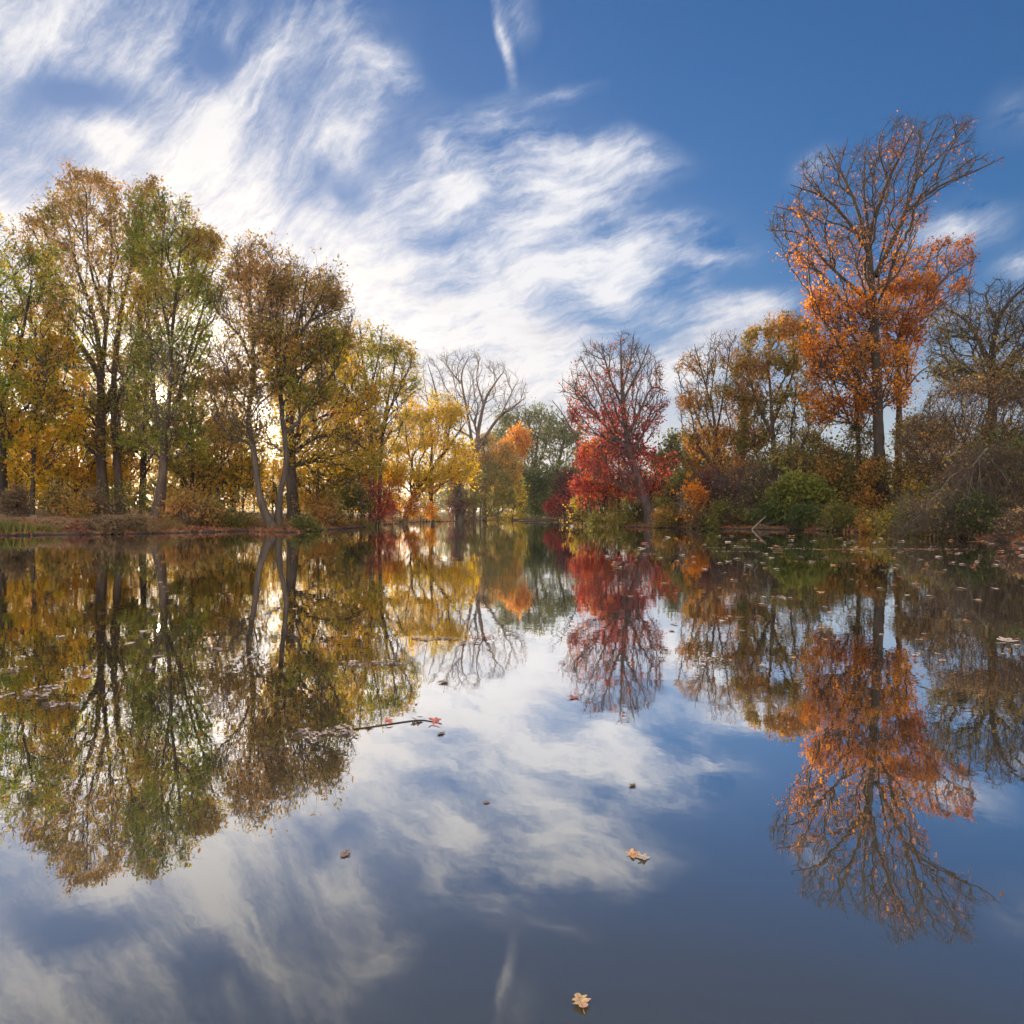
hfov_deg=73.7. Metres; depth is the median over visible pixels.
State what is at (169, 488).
sapling
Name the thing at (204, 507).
shrub
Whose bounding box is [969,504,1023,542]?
thorn shrub
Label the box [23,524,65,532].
reed clump
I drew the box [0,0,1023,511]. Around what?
sky
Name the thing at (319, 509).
shrub
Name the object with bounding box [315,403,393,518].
oak tree
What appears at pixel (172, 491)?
sapling
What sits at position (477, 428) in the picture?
bare tree
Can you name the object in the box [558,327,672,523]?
red tree
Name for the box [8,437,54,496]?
sapling
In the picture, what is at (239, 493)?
sapling
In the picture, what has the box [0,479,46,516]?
shrub
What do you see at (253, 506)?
sapling
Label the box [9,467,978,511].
woodland
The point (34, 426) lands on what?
oak tree
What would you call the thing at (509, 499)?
willow shrub
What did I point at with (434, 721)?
floating twig
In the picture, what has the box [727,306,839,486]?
oak tree
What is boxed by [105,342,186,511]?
oak tree
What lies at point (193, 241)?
oak tree
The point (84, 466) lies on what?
sapling
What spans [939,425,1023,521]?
evergreen shrub
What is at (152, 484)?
sapling
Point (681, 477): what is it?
shrub
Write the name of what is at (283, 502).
sapling
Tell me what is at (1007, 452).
thorn shrub
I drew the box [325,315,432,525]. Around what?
oak tree
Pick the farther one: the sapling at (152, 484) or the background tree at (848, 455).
the sapling at (152, 484)
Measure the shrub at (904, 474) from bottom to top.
7.322 m
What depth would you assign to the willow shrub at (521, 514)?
92.29 m
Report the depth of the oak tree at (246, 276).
38.07 m
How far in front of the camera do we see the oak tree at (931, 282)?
46.97 m
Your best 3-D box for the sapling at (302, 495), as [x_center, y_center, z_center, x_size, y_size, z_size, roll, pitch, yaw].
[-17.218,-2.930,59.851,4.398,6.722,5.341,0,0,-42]
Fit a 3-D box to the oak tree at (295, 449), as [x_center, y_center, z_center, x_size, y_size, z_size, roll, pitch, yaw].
[-12.702,-6.529,46.022,9.853,14.416,7.092,0,0,28]
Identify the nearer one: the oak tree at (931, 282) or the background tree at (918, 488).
the oak tree at (931, 282)
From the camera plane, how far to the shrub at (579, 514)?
57.30 m
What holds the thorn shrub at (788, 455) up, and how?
on the ground at (59, 521)
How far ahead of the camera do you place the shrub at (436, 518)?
77.80 m
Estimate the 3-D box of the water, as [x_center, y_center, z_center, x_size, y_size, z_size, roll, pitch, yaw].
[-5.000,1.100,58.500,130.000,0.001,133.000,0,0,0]
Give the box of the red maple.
[564,404,682,521]
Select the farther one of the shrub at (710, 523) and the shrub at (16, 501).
the shrub at (710, 523)
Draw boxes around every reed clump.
[0,518,64,533]
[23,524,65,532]
[221,512,252,527]
[347,518,387,527]
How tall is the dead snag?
10.636 m
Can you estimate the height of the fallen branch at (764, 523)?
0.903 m
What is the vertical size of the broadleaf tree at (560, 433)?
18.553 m
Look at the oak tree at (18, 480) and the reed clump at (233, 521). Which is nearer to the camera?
the reed clump at (233, 521)
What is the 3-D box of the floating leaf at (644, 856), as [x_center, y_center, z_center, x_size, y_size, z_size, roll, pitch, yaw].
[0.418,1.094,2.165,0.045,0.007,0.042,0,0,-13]
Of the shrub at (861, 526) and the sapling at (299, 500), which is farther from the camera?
the sapling at (299, 500)
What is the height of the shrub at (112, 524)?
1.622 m
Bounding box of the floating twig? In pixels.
[347,716,441,729]
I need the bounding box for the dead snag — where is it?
[550,400,587,522]
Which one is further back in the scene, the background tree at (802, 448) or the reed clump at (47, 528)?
the background tree at (802, 448)
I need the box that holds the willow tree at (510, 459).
[466,427,527,519]
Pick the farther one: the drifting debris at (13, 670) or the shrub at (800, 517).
the shrub at (800, 517)
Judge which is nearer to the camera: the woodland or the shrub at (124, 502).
the shrub at (124, 502)
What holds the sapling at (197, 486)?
on the ground at (59, 521)
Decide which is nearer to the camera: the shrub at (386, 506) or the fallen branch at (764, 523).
the fallen branch at (764, 523)
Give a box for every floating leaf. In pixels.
[340,849,350,856]
[572,993,590,1013]
[626,848,639,857]
[637,853,649,859]
[996,637,1018,641]
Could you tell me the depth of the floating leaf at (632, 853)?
2.19 m
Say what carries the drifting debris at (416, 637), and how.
on the water
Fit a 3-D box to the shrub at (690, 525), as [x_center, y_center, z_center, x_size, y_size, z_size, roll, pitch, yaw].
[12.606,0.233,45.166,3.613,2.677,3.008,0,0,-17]
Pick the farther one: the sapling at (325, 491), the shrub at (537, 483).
the shrub at (537, 483)
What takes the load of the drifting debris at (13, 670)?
on the water
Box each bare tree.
[414,345,529,519]
[913,273,1023,495]
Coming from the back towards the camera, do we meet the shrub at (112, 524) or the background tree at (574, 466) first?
the background tree at (574, 466)
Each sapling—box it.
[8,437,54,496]
[13,452,71,508]
[17,424,94,510]
[56,422,112,500]
[79,425,157,509]
[131,459,194,509]
[146,472,193,509]
[147,422,204,509]
[167,446,228,500]
[174,399,250,506]
[196,482,253,509]
[205,435,268,512]
[226,461,286,511]
[244,428,302,513]
[248,456,307,512]
[271,472,312,512]
[297,450,334,513]
[313,450,368,519]
[341,457,392,518]
[374,459,412,520]
[670,473,710,528]
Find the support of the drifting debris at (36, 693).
on the water
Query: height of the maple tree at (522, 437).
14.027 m
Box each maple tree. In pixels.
[382,380,481,522]
[497,421,536,511]
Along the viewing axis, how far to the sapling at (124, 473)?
52.48 m
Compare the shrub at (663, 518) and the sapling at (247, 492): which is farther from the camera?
the sapling at (247, 492)
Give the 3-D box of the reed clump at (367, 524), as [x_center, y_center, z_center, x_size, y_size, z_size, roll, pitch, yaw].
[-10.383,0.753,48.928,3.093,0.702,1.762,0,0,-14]
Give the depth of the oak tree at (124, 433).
55.45 m
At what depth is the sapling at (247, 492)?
53.87 m
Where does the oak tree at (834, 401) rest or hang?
on the ground at (59, 521)
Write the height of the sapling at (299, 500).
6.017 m
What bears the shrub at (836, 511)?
on the ground at (59, 521)
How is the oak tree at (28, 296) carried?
on the ground at (59, 521)
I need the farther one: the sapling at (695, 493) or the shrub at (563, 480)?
the shrub at (563, 480)
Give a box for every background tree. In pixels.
[559,443,620,516]
[640,427,696,509]
[665,448,735,507]
[707,451,769,506]
[760,424,837,505]
[808,439,892,506]
[889,464,946,507]
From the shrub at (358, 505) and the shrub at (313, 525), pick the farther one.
the shrub at (358, 505)
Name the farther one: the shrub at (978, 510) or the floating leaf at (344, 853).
the shrub at (978, 510)
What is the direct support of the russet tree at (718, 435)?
on the ground at (59, 521)
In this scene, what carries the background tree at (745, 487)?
on the ground at (59, 521)
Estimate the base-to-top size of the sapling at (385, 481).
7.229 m
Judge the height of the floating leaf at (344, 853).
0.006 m
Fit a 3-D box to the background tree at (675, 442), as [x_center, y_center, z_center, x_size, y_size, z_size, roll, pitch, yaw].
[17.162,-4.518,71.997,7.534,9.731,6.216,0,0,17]
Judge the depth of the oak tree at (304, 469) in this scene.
55.41 m
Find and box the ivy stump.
[442,478,476,520]
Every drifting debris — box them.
[0,666,26,672]
[0,681,66,698]
[17,687,57,698]
[42,700,78,706]
[296,724,358,739]
[337,659,401,665]
[413,636,457,639]
[692,656,731,662]
[709,615,742,618]
[769,595,791,598]
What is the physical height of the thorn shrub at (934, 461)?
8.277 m
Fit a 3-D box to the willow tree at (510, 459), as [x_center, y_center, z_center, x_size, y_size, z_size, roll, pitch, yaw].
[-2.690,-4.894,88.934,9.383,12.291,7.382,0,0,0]
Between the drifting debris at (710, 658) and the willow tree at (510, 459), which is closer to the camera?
the drifting debris at (710, 658)
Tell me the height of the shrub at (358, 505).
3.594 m
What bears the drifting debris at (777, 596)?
on the water
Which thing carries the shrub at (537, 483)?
on the ground at (59, 521)
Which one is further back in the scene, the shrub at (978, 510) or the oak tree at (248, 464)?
the oak tree at (248, 464)
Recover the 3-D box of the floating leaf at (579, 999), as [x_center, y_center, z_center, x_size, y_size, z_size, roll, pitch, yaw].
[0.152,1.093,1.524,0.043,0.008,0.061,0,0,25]
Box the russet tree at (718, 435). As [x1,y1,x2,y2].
[672,328,769,512]
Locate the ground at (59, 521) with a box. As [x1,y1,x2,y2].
[0,507,1023,544]
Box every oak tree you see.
[0,213,90,513]
[0,315,93,513]
[0,332,70,489]
[8,156,178,513]
[38,358,121,500]
[84,377,152,487]
[100,175,241,517]
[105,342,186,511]
[144,354,238,513]
[186,228,294,527]
[202,394,271,512]
[250,243,365,525]
[254,312,398,520]
[274,376,362,500]
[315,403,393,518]
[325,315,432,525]
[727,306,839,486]
[764,108,1003,514]
[793,309,894,495]
[875,231,984,510]
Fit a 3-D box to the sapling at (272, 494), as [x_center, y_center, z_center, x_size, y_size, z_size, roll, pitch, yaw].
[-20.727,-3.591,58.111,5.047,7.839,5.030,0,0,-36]
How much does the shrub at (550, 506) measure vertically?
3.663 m
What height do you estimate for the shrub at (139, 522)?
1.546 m
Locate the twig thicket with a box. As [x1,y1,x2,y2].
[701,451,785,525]
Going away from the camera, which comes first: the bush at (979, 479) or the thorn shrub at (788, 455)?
the bush at (979, 479)
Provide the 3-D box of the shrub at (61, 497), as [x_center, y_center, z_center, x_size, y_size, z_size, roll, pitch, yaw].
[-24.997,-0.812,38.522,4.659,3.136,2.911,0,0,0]
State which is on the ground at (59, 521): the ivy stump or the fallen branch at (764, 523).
the ivy stump
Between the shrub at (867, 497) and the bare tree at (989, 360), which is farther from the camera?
the shrub at (867, 497)
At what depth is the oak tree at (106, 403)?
44.22 m
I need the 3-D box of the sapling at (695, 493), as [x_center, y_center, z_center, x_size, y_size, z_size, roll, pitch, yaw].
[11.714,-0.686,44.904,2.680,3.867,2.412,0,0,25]
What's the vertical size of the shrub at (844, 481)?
7.287 m
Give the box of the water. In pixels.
[0,520,1023,1023]
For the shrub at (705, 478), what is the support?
on the ground at (59, 521)
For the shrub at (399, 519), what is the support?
on the ground at (59, 521)
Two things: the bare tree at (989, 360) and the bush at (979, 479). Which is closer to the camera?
the bush at (979, 479)
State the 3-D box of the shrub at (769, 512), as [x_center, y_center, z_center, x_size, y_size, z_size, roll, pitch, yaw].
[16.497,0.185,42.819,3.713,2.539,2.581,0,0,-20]
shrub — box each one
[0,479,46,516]
[31,474,109,517]
[61,483,120,515]
[77,505,127,534]
[87,473,172,513]
[106,507,159,533]
[155,481,234,526]
[189,481,262,527]
[284,506,328,531]
[291,484,356,526]
[326,478,377,523]
[357,473,401,524]
[375,502,410,523]
[398,485,443,523]
[416,504,442,520]
[442,450,520,520]
[482,468,531,519]
[512,464,563,517]
[540,489,576,522]
[546,465,577,521]
[559,483,601,524]
[579,495,677,526]
[649,501,683,527]
[653,461,699,524]
[666,457,741,523]
[679,501,730,528]
[696,492,762,528]
[745,496,791,526]
[752,427,843,509]
[755,462,842,520]
[782,500,825,529]
[802,410,901,511]
[807,492,876,531]
[844,450,894,512]
[847,501,887,533]
[865,475,983,536]
[872,410,969,513]
[876,429,1023,538]
[883,361,1023,493]
[930,482,1011,537]
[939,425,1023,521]
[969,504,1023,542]
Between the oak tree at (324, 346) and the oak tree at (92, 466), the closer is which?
the oak tree at (324, 346)
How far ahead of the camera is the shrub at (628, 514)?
50.30 m
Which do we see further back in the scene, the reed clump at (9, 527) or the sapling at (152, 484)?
the sapling at (152, 484)
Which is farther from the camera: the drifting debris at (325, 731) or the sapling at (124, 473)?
the sapling at (124, 473)
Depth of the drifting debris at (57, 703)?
3.89 m
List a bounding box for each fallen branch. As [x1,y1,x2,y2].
[752,516,785,529]
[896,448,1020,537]
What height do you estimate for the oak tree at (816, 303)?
27.889 m
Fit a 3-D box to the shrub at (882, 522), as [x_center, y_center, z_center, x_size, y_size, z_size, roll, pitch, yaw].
[19.092,0.025,31.578,5.432,3.747,3.404,0,0,-17]
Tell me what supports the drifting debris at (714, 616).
on the water
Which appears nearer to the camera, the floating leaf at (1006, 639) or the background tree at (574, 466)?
the floating leaf at (1006, 639)
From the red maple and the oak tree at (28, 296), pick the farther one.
the red maple
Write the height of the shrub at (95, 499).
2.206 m
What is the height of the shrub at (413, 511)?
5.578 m
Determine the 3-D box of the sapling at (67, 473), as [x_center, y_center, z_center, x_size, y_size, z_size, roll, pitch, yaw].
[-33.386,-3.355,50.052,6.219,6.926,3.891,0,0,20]
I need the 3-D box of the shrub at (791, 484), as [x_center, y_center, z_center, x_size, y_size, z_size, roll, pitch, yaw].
[18.044,-1.100,43.178,6.057,4.214,3.760,0,0,-20]
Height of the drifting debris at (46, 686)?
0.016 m
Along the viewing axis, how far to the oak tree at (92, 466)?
52.60 m
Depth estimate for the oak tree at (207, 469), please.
48.42 m
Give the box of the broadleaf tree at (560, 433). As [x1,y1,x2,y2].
[480,397,588,512]
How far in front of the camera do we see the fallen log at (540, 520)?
73.59 m
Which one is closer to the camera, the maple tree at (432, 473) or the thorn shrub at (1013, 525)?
the thorn shrub at (1013, 525)
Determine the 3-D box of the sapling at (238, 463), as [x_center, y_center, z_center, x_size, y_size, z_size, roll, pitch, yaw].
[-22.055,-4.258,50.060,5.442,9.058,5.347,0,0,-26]
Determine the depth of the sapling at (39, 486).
62.77 m
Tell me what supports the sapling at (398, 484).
on the ground at (59, 521)
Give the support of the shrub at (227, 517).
on the ground at (59, 521)
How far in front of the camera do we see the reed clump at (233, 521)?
39.50 m

